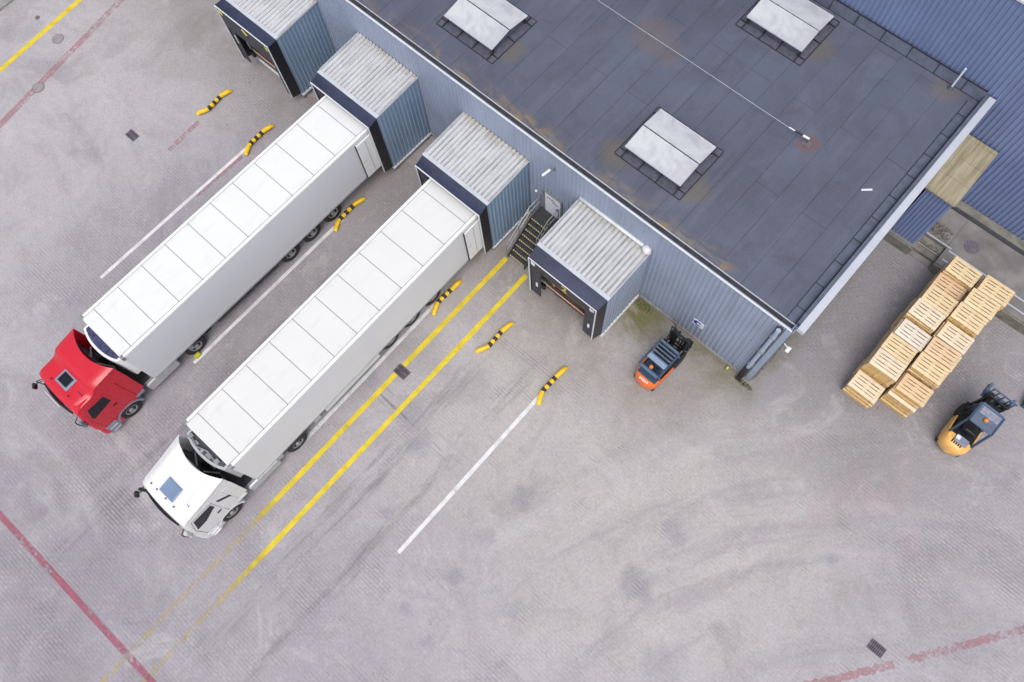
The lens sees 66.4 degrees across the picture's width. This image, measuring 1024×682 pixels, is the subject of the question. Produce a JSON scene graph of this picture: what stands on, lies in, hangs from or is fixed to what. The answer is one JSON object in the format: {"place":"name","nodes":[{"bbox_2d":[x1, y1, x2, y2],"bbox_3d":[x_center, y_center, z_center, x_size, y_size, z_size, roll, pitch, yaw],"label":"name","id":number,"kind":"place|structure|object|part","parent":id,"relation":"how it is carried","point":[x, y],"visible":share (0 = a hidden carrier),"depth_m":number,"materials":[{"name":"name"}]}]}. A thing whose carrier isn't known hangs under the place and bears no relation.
{"place":"outdoors","nodes":[
{"label":"outdoors","id":0,"kind":"place"},
{"bbox_2d":[0,0,1023,681],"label":"ground","id":1,"kind":"structure","parent":0,"point":[702,514],"depth_m":31.27,"materials":[{"name":"concrete"}]},
{"bbox_2d":[0,0,13,9],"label":"kerb","id":2,"kind":"structure","parent":1,"relation":"on","point":[3,5],"depth_m":40.15,"materials":[{"name":"concrete"}]},
{"bbox_2d":[32,82,44,92],"bbox_3d":[-23.288,-12.465,38.485,0.620,0.015,0.620,40,77,14],"label":"manhole cover","id":3,"kind":"object","parent":1,"relation":"on","point":[38,87],"visible":1,"depth_m":38.48,"materials":[{"name":"metal"}]},
{"bbox_2d":[0,0,81,72],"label":"yellow line","id":4,"kind":"object","parent":1,"relation":"on","point":[24,48],"visible":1,"depth_m":39.52,"materials":[{"name":"paint"}]},
{"bbox_2d":[52,34,63,43],"bbox_3d":[-22.849,-15.206,39.391,0.600,0.015,0.600,40,77,14],"label":"manhole cover","id":5,"kind":"object","parent":1,"relation":"on","point":[57,38],"visible":1,"depth_m":39.38,"materials":[{"name":"metal"}]},
{"bbox_2d":[0,512,154,681],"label":"red line","id":6,"kind":"object","parent":1,"relation":"on","point":[64,585],"visible":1,"depth_m":30.60,"materials":[{"name":"paint"}]},
{"bbox_2d":[32,328,205,433],"bbox_3d":[-15.797,0.565,31.748,2.792,3.780,6.232,40,77,14],"label":"tractor truck","id":7,"kind":"object","parent":1,"relation":"on","point":[86,382],"visible":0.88,"depth_m":30.23,"materials":[{"name":"red paint"}]},
{"bbox_3d":[-16.097,2.773,30.963,0.070,1.880,1.160,40,77,14],"label":"door","id":8,"kind":"part","parent":7,"relation":"part of","materials":[{"name":"red paint"}]},
{"bbox_2d":[125,129,138,140],"bbox_3d":[-18.123,-9.817,37.353,0.620,0.013,0.420,40,77,14],"label":"drain grate","id":9,"kind":"object","parent":1,"relation":"on","point":[131,134],"visible":1,"depth_m":37.35,"materials":[{"name":"metal"}]},
{"bbox_2d":[100,147,245,278],"bbox_3d":[-15.319,-6.087,35.967,0.168,0.001,9.180,40,78,14],"label":"white line","id":10,"kind":"object","parent":1,"relation":"on","point":[141,241],"visible":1,"depth_m":35.87,"materials":[{"name":"paint"}]},
{"bbox_2d":[196,89,231,115],"bbox_3d":[-14.285,-11.457,37.614,2.031,0.254,0.377,-42,75,-11],"label":"wheel guide","id":11,"kind":"object","parent":1,"relation":"on","point":[213,103],"visible":1,"depth_m":37.52,"materials":[{"name":"yellow metal"}]},
{"bbox_2d":[134,430,306,538],"bbox_3d":[-11.036,4.506,30.166,2.692,3.839,6.232,40,77,14],"label":"tractor truck","id":12,"kind":"object","parent":1,"relation":"on","point":[190,490],"visible":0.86,"depth_m":28.55,"materials":[{"name":"white paint"}]},
{"bbox_3d":[-11.372,6.692,29.420,0.070,1.880,1.160,40,77,14],"label":"door","id":13,"kind":"part","parent":12,"relation":"part of","materials":[{"name":"white paint"}]},
{"bbox_2d":[79,95,380,378],"bbox_3d":[-11.289,-4.196,33.123,2.804,3.830,14.085,40,77,14],"label":"semi trailer","id":14,"kind":"object","parent":1,"relation":"on","point":[163,306],"visible":0.95,"depth_m":31.59,"materials":[{"name":"white paint"}]},
{"bbox_3d":[-6.035,-8.070,33.730,0.094,2.460,1.235,40,77,14],"label":"rear door","id":15,"kind":"part","parent":14,"relation":"part of","materials":[{"name":"white paint"}]},
{"bbox_2d":[244,124,273,154],"bbox_3d":[-11.979,-9.523,36.854,0.398,0.255,2.029,34,76,13],"label":"wheel guide","id":16,"kind":"object","parent":1,"relation":"on","point":[254,139],"visible":1,"depth_m":36.78,"materials":[{"name":"yellow metal"}]},
{"bbox_2d":[193,219,343,363],"bbox_3d":[-10.633,-2.289,34.467,0.169,0.001,9.000,40,77,14],"label":"white line","id":17,"kind":"object","parent":1,"relation":"on","point":[262,296],"visible":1,"depth_m":34.38,"materials":[{"name":"paint"}]},
{"bbox_2d":[214,0,335,97],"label":"dock shelter","id":18,"kind":"object","parent":1,"relation":"on","point":[290,42],"visible":0.94,"depth_m":34.47,"materials":[{"name":"grey metal"}]},
{"bbox_2d":[183,178,482,479],"bbox_3d":[-6.673,-0.341,31.607,2.804,3.830,14.085,39,77,14],"label":"semi trailer","id":19,"kind":"object","parent":1,"relation":"on","point":[315,355],"visible":0.95,"depth_m":29.97,"materials":[{"name":"white paint"}]},
{"bbox_3d":[-1.449,-4.254,32.229,0.094,2.460,1.235,39,77,14],"label":"rear door","id":20,"kind":"part","parent":19,"relation":"part of","materials":[{"name":"white paint"}]},
{"bbox_2d":[333,197,365,231],"bbox_3d":[-7.415,-5.779,35.378,0.398,0.255,2.126,35,76,13],"label":"wheel guide","id":21,"kind":"object","parent":1,"relation":"on","point":[347,211],"visible":1,"depth_m":35.30,"materials":[{"name":"yellow metal"}]},
{"bbox_2d":[310,32,430,171],"bbox_3d":[-6.125,-10.264,34.648,3.610,4.375,3.050,40,77,14],"label":"dock shelter","id":22,"kind":"object","parent":1,"relation":"on","point":[373,89],"visible":0.84,"depth_m":32.85,"materials":[{"name":"grey metal"}]},
{"bbox_2d":[305,301,435,441],"bbox_3d":[-5.950,1.264,33.050,0.166,0.001,8.440,39,77,14],"label":"white line","id":23,"kind":"object","parent":1,"relation":"on","point":[365,376],"visible":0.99,"depth_m":33.03,"materials":[{"name":"paint"}]},
{"bbox_2d":[238,274,527,579],"bbox_3d":[-7.352,5.759,31.596,0.232,0.001,24.050,40,77,14],"label":"yellow line","id":24,"kind":"object","parent":1,"relation":"on","point":[368,442],"visible":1,"depth_m":32.23,"materials":[{"name":"paint"}]},
{"bbox_2d":[259,257,507,517],"bbox_3d":[-8.222,5.001,31.892,0.233,0.001,24.100,40,77,14],"label":"yellow line","id":25,"kind":"object","parent":1,"relation":"on","point":[368,402],"visible":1,"depth_m":32.73,"materials":[{"name":"paint"}]},
{"bbox_2d":[393,363,410,379],"bbox_3d":[-4.639,1.292,32.977,0.640,0.013,0.460,40,77,14],"label":"drain grate","id":26,"kind":"object","parent":1,"relation":"on","point":[404,373],"visible":1,"depth_m":32.97,"materials":[{"name":"metal"}]},
{"bbox_2d":[432,280,461,314],"bbox_3d":[-2.886,-1.933,33.870,0.373,0.254,2.026,34,76,13],"label":"wheel guide","id":27,"kind":"object","parent":1,"relation":"on","point":[455,285],"visible":1,"depth_m":33.77,"materials":[{"name":"yellow metal"}]},
{"bbox_2d":[397,395,537,553],"bbox_3d":[-1.649,5.276,31.497,0.182,0.001,8.400,40,77,14],"label":"white line","id":28,"kind":"object","parent":1,"relation":"on","point":[465,478],"visible":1,"depth_m":31.45,"materials":[{"name":"paint"}]},
{"bbox_2d":[415,112,530,253],"bbox_3d":[-1.540,-6.435,33.142,3.610,4.375,3.050,40,77,14],"label":"dock shelter","id":29,"kind":"object","parent":1,"relation":"on","point":[480,171],"visible":0.83,"depth_m":31.29,"materials":[{"name":"grey metal"}]},
{"bbox_2d":[475,322,513,352],"bbox_3d":[-0.689,-0.117,33.154,2.065,0.254,0.357,-39,74,-10],"label":"wheel guide","id":30,"kind":"object","parent":1,"relation":"on","point":[495,338],"visible":1,"depth_m":33.05,"materials":[{"name":"yellow metal"}]},
{"bbox_2d":[536,366,567,404],"bbox_3d":[1.593,1.789,32.406,0.378,0.254,2.052,35,76,13],"label":"wheel guide","id":31,"kind":"object","parent":1,"relation":"on","point":[552,380],"visible":1,"depth_m":32.31,"materials":[{"name":"yellow metal"}]},
{"bbox_2d":[528,197,651,339],"bbox_3d":[3.036,-2.721,31.512,3.616,4.686,3.147,40,77,14],"label":"dock shelter","id":32,"kind":"object","parent":1,"relation":"on","point":[587,260],"visible":1,"depth_m":29.81,"materials":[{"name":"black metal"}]},
{"bbox_2d":[634,298,652,313],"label":"weeds","id":33,"kind":"object","parent":1,"relation":"on","point":[643,306],"visible":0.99,"depth_m":33.43,"materials":[{"name":"green plant"}]},
{"bbox_2d":[317,0,995,380],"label":"warehouse building","id":34,"kind":"structure","parent":1,"relation":"on","point":[763,236],"depth_m":29.45,"materials":[{"name":"metal"}]},
{"bbox_2d":[436,0,536,63],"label":"roof skylight","id":35,"kind":"object","parent":34,"relation":"on","point":[492,31],"visible":1,"depth_m":30.77,"materials":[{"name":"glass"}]},
{"bbox_2d":[541,167,554,175],"bbox_3d":[1.377,-6.452,29.858,0.559,0.189,0.123,-33,73,-8],"label":"wall lamp","id":36,"kind":"object","parent":34,"relation":"attached to","point":[547,171],"visible":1,"depth_m":29.81,"materials":[{"name":"grey metal"}]},
{"bbox_2d":[545,192,559,218],"bbox_3d":[1.689,-5.614,32.687,0.840,1.530,0.106,40,77,14],"label":"door","id":37,"kind":"structure","parent":34,"relation":"in","point":[551,205],"depth_m":32.62,"materials":[{"name":"grey metal"}]},
{"bbox_2d":[614,106,723,199],"bbox_3d":[5.792,-7.064,28.688,3.070,0.570,2.670,40,77,14],"label":"roof skylight","id":38,"kind":"object","parent":34,"relation":"on","point":[672,155],"visible":1,"depth_m":28.56,"materials":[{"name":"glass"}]},
{"bbox_2d":[692,318,703,328],"bbox_3d":[7.458,-0.695,31.345,0.500,0.500,0.019,40,77,14],"label":"wall sign","id":39,"kind":"object","parent":34,"relation":"attached to","point":[695,321],"visible":1,"depth_m":31.32,"materials":[{"name":"white metal"}]},
{"bbox_2d":[598,0,812,147],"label":"lightning wire","id":40,"kind":"object","parent":34,"relation":"on","point":[807,143],"visible":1,"depth_m":28.85,"materials":[{"name":"grey metal"}]},
{"bbox_2d":[735,0,839,65],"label":"roof skylight","id":41,"kind":"object","parent":34,"relation":"on","point":[797,32],"visible":1,"depth_m":30.12,"materials":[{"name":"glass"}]},
{"bbox_2d":[784,343,791,352],"bbox_3d":[9.654,0.244,27.559,0.315,0.135,0.220,40,77,14],"label":"flood lamp","id":42,"kind":"object","parent":34,"relation":"attached to","point":[788,349],"visible":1,"depth_m":27.52,"materials":[{"name":"white metal"}]},
{"bbox_2d":[947,68,966,90],"bbox_3d":[16.383,-9.632,28.760,0.240,1.147,0.240,40,77,14],"label":"vent pipe","id":43,"kind":"object","parent":34,"relation":"on","point":[950,88],"visible":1,"depth_m":29.02,"materials":[{"name":"metal"}]},
{"bbox_2d":[634,326,692,390],"bbox_3d":[6.250,0.543,31.599,1.120,2.153,3.040,41,78,14],"label":"forklift","id":44,"kind":"object","parent":1,"relation":"on","point":[661,362],"visible":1,"depth_m":31.42,"materials":[{"name":"orange paint"}]},
{"bbox_2d":[734,376,751,390],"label":"weeds","id":45,"kind":"object","parent":1,"relation":"on","point":[749,387],"visible":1,"depth_m":32.13,"materials":[{"name":"plant"}]},
{"bbox_2d":[754,340,787,377],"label":"weeds","id":46,"kind":"object","parent":1,"relation":"on","point":[766,363],"visible":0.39,"depth_m":32.38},
{"bbox_2d":[842,374,867,408],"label":"wooden pallet","id":47,"kind":"object","parent":1,"relation":"on","point":[856,399],"visible":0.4,"depth_m":31.58,"materials":[{"name":"yellow wood"}]},
{"bbox_2d":[845,387,871,406],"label":"wooden pallet","id":48,"kind":"object","parent":47,"relation":"on","point":[858,397],"visible":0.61,"depth_m":31.27,"materials":[{"name":"yellow wood"}]},
{"bbox_2d":[846,375,883,405],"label":"wooden pallet","id":49,"kind":"object","parent":48,"relation":"on","point":[864,392],"visible":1,"depth_m":31.16,"materials":[{"name":"yellow wood"}]},
{"bbox_2d":[847,370,884,403],"bbox_3d":[14.055,1.833,31.097,1.200,0.144,0.800,40,78,14],"label":"wooden pallet","id":50,"kind":"object","parent":49,"relation":"on","point":[866,388],"visible":1,"depth_m":31.04,"materials":[{"name":"brown wood"}]},
{"bbox_2d":[866,638,886,658],"bbox_3d":[13.393,11.290,28.767,0.620,0.013,0.420,40,77,14],"label":"drain grate","id":51,"kind":"object","parent":1,"relation":"on","point":[875,647],"visible":1,"depth_m":28.77,"materials":[{"name":"metal"}]},
{"bbox_2d":[878,385,903,417],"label":"wooden pallet","id":52,"kind":"object","parent":1,"relation":"on","point":[888,406],"visible":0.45,"depth_m":31.61,"materials":[{"name":"yellow wood"}]},
{"bbox_2d":[880,392,906,417],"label":"wooden pallet","id":53,"kind":"object","parent":52,"relation":"on","point":[894,408],"visible":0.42,"depth_m":31.36,"materials":[{"name":"yellow wood"}]},
{"bbox_2d":[881,384,907,415],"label":"wooden pallet","id":54,"kind":"object","parent":53,"relation":"on","point":[891,403],"visible":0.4,"depth_m":31.33,"materials":[{"name":"beige wood"}]},
{"bbox_2d":[882,384,908,414],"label":"wooden pallet","id":55,"kind":"object","parent":54,"relation":"on","point":[894,404],"visible":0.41,"depth_m":31.14,"materials":[{"name":"yellow wood"}]},
{"bbox_2d":[884,383,909,414],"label":"wooden pallet","id":56,"kind":"object","parent":55,"relation":"on","point":[894,402],"visible":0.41,"depth_m":31.06,"materials":[{"name":"brown wood"}]},
{"bbox_2d":[885,383,912,413],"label":"wooden pallet","id":57,"kind":"object","parent":56,"relation":"on","point":[897,402],"visible":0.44,"depth_m":30.85,"materials":[{"name":"brown wood"}]},
{"bbox_2d":[887,380,916,412],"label":"wooden pallet","id":58,"kind":"object","parent":57,"relation":"on","point":[899,400],"visible":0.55,"depth_m":30.66,"materials":[{"name":"brown wood"}]},
{"bbox_2d":[890,375,917,408],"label":"wooden pallet","id":59,"kind":"object","parent":58,"relation":"on","point":[903,398],"visible":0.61,"depth_m":30.60,"materials":[{"name":"beige wood"}]},
{"bbox_2d":[892,373,927,407],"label":"wooden pallet","id":60,"kind":"object","parent":59,"relation":"on","point":[898,381],"visible":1,"depth_m":30.53,"materials":[{"name":"beige wood"}]},
{"bbox_2d":[894,373,933,407],"bbox_3d":[15.608,1.914,30.384,1.200,0.144,0.800,39,77,14],"label":"wooden pallet","id":61,"kind":"object","parent":60,"relation":"on","point":[914,390],"visible":1,"depth_m":30.32,"materials":[{"name":"beige wood"}]},
{"bbox_2d":[883,188,1023,334],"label":"loading platform","id":62,"kind":"structure","parent":1,"relation":"on","point":[999,256],"depth_m":33.04,"materials":[{"name":"concrete"}]},
{"bbox_2d":[928,223,952,240],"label":"dead leaves","id":63,"kind":"object","parent":62,"relation":"on","point":[941,232],"visible":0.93,"depth_m":33.28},
{"bbox_2d":[891,134,997,243],"bbox_3d":[17.439,-6.055,31.910,1.360,3.601,3.080,40,77,14],"label":"lean to shed","id":64,"kind":"object","parent":62,"relation":"on","point":[959,173],"visible":0.93,"depth_m":30.38,"materials":[{"name":"beige wood"}]},
{"bbox_2d":[964,240,979,253],"bbox_3d":[19.399,-3.962,33.009,0.660,0.015,0.660,40,77,14],"label":"manhole cover","id":65,"kind":"object","parent":62,"relation":"on","point":[971,246],"visible":1,"depth_m":33.01,"materials":[{"name":"metal"}]},
{"bbox_2d":[935,383,1017,456],"bbox_3d":[17.853,3.090,30.126,1.120,2.300,2.840,42,78,15],"label":"forklift","id":66,"kind":"object","parent":1,"relation":"on","point":[966,425],"visible":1,"depth_m":29.97,"materials":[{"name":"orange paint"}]},
{"bbox_2d":[506,196,558,269],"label":"metal staircase","id":67,"kind":"structure","parent":0,"point":[526,242],"depth_m":33.58,"materials":[{"name":"metal"}]},
{"bbox_2d":[858,369,885,388],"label":"wooden pallet","id":68,"kind":"object","parent":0,"point":[871,378],"visible":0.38,"depth_m":31.29,"materials":[{"name":"yellow wood"}]},
{"bbox_2d":[859,354,885,387],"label":"wooden pallet","id":69,"kind":"object","parent":68,"relation":"on","point":[870,375],"visible":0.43,"depth_m":31.28,"materials":[{"name":"beige wood"}]},
{"bbox_2d":[861,368,888,386],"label":"wooden pallet","id":70,"kind":"object","parent":69,"relation":"on","point":[874,377],"visible":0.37,"depth_m":31.08,"materials":[{"name":"beige wood"}]},
{"bbox_2d":[862,353,888,385],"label":"wooden pallet","id":71,"kind":"object","parent":70,"relation":"on","point":[875,376],"visible":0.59,"depth_m":30.96,"materials":[{"name":"yellow wood"}]},
{"bbox_2d":[863,350,889,384],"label":"wooden pallet","id":72,"kind":"object","parent":71,"relation":"on","point":[874,373],"visible":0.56,"depth_m":30.88,"materials":[{"name":"yellow wood"}]},
{"bbox_2d":[865,352,892,384],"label":"wooden pallet","id":73,"kind":"object","parent":72,"relation":"on","point":[881,376],"visible":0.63,"depth_m":30.66,"materials":[{"name":"yellow wood"}]},
{"bbox_2d":[866,351,899,382],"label":"wooden pallet","id":74,"kind":"object","parent":73,"relation":"on","point":[882,367],"visible":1,"depth_m":30.54,"materials":[{"name":"brown wood"}]},
{"bbox_2d":[868,348,906,382],"bbox_3d":[14.605,0.931,30.455,1.200,0.144,0.800,39,77,14],"label":"wooden pallet","id":75,"kind":"object","parent":74,"relation":"on","point":[886,365],"visible":1,"depth_m":30.39,"materials":[{"name":"brown wood"}]},
{"bbox_2d":[890,313,902,327],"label":"wooden pallet","id":76,"kind":"object","parent":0,"point":[899,316],"visible":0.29,"depth_m":32.47,"materials":[{"name":"orange wood"}]},
{"bbox_2d":[886,336,910,359],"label":"wooden pallet","id":77,"kind":"object","parent":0,"point":[898,345],"visible":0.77,"depth_m":30.86,"materials":[{"name":"beige wood"}]},
{"bbox_2d":[880,333,917,365],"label":"wooden pallet","id":78,"kind":"object","parent":77,"relation":"on","point":[899,350],"visible":1,"depth_m":30.72,"materials":[{"name":"yellow wood"}]},
{"bbox_2d":[892,319,923,345],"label":"wooden pallet","id":79,"kind":"object","parent":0,"point":[897,326],"visible":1,"depth_m":31.12,"materials":[{"name":"yellow wood"}]},
{"bbox_2d":[894,319,931,351],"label":"wooden pallet","id":80,"kind":"object","parent":79,"relation":"on","point":[911,335],"visible":1,"depth_m":30.88,"materials":[{"name":"brown wood"}]},
{"bbox_2d":[904,303,930,334],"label":"wooden pallet","id":81,"kind":"object","parent":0,"point":[922,328],"visible":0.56,"depth_m":31.10,"materials":[{"name":"brown wood"}]},
{"bbox_2d":[905,300,938,332],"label":"wooden pallet","id":82,"kind":"object","parent":81,"relation":"on","point":[916,321],"visible":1,"depth_m":30.96,"materials":[{"name":"brown wood"}]},
{"bbox_2d":[907,298,945,331],"bbox_3d":[16.352,-1.038,30.887,1.200,0.144,0.800,41,78,14],"label":"wooden pallet","id":83,"kind":"object","parent":82,"relation":"on","point":[928,312],"visible":1,"depth_m":30.83,"materials":[{"name":"brown wood"}]},
{"bbox_2d":[906,355,932,389],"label":"wooden pallet","id":84,"kind":"object","parent":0,"point":[916,377],"visible":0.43,"depth_m":30.76,"materials":[{"name":"brown wood"}]},
{"bbox_2d":[907,355,935,388],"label":"wooden pallet","id":85,"kind":"object","parent":84,"relation":"on","point":[919,377],"visible":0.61,"depth_m":30.53,"materials":[{"name":"brown wood"}]},
{"bbox_2d":[910,358,948,388],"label":"wooden pallet","id":86,"kind":"object","parent":85,"relation":"on","point":[928,381],"visible":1,"depth_m":30.36,"materials":[{"name":"beige wood"}]},
{"bbox_2d":[910,351,949,385],"bbox_3d":[16.191,1.078,30.333,1.200,0.144,0.800,39,77,14],"label":"wooden pallet","id":87,"kind":"object","parent":86,"relation":"on","point":[931,370],"visible":1,"depth_m":30.27,"materials":[{"name":"yellow wood"}]},
{"bbox_2d":[840,0,1023,240],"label":"blue warehouse","id":88,"kind":"structure","parent":0,"point":[982,41],"depth_m":28.69,"materials":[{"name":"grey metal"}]},
{"bbox_2d":[921,284,958,316],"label":"wooden pallet","id":89,"kind":"object","parent":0,"point":[938,301],"visible":1,"depth_m":30.98,"materials":[{"name":"yellow wood"}]},
{"bbox_2d":[929,344,961,372],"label":"wooden pallet","id":90,"kind":"object","parent":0,"point":[950,371],"visible":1,"depth_m":30.48,"materials":[{"name":"yellow wood"}]},
{"bbox_2d":[923,336,961,369],"bbox_3d":[16.765,0.482,30.508,1.200,0.144,0.800,39,77,14],"label":"wooden pallet","id":91,"kind":"object","parent":90,"relation":"on","point":[943,354],"visible":1,"depth_m":30.45,"materials":[{"name":"beige wood"}]},
{"bbox_2d":[932,322,966,348],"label":"wooden pallet","id":92,"kind":"object","parent":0,"point":[939,329],"visible":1,"depth_m":30.87,"materials":[{"name":"yellow wood"}]},
{"bbox_2d":[936,321,974,355],"bbox_3d":[17.361,-0.104,30.678,1.200,0.144,0.800,40,78,14],"label":"wooden pallet","id":93,"kind":"object","parent":92,"relation":"on","point":[955,339],"visible":1,"depth_m":30.62,"materials":[{"name":"brown wood"}]},
{"bbox_2d":[936,279,966,306],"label":"wooden pallet","id":94,"kind":"object","parent":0,"point":[954,289],"visible":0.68,"depth_m":31.50,"materials":[{"name":"brown wood"}]},
{"bbox_2d":[929,272,966,301],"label":"wooden pallet","id":95,"kind":"object","parent":94,"relation":"on","point":[946,288],"visible":0.83,"depth_m":31.45,"materials":[{"name":"beige wood"}]},
{"bbox_2d":[942,258,973,289],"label":"wooden pallet","id":96,"kind":"object","parent":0,"point":[953,279],"visible":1,"depth_m":31.47,"materials":[{"name":"brown wood"}]},
{"bbox_2d":[944,256,982,288],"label":"wooden pallet","id":97,"kind":"object","parent":96,"relation":"on","point":[965,270],"visible":1,"depth_m":31.32,"materials":[{"name":"yellow wood"}]},
{"bbox_2d":[946,306,973,337],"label":"wooden pallet","id":98,"kind":"object","parent":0,"point":[959,327],"visible":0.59,"depth_m":30.84,"materials":[{"name":"brown wood"}]},
{"bbox_2d":[947,304,979,336],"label":"wooden pallet","id":99,"kind":"object","parent":98,"relation":"on","point":[960,326],"visible":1,"depth_m":30.69,"materials":[{"name":"yellow wood"}]},
{"bbox_2d":[949,302,988,335],"bbox_3d":[17.859,-0.876,30.609,1.200,0.144,0.800,40,77,14],"label":"wooden pallet","id":100,"kind":"object","parent":99,"relation":"on","point":[969,319],"visible":1,"depth_m":30.55,"materials":[{"name":"yellow wood"}]},
{"bbox_2d":[963,288,1001,320],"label":"wooden pallet","id":101,"kind":"object","parent":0,"point":[982,305],"visible":1,"depth_m":30.71,"materials":[{"name":"yellow wood"}]},
{"bbox_2d":[978,278,1007,309],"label":"wooden pallet","id":102,"kind":"object","parent":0,"point":[1000,308],"visible":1,"depth_m":30.98,"materials":[{"name":"yellow wood"}]},
{"bbox_2d":[977,275,1015,307],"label":"wooden pallet","id":103,"kind":"object","parent":102,"relation":"on","point":[996,292],"visible":1,"depth_m":30.86,"materials":[{"name":"yellow wood"}]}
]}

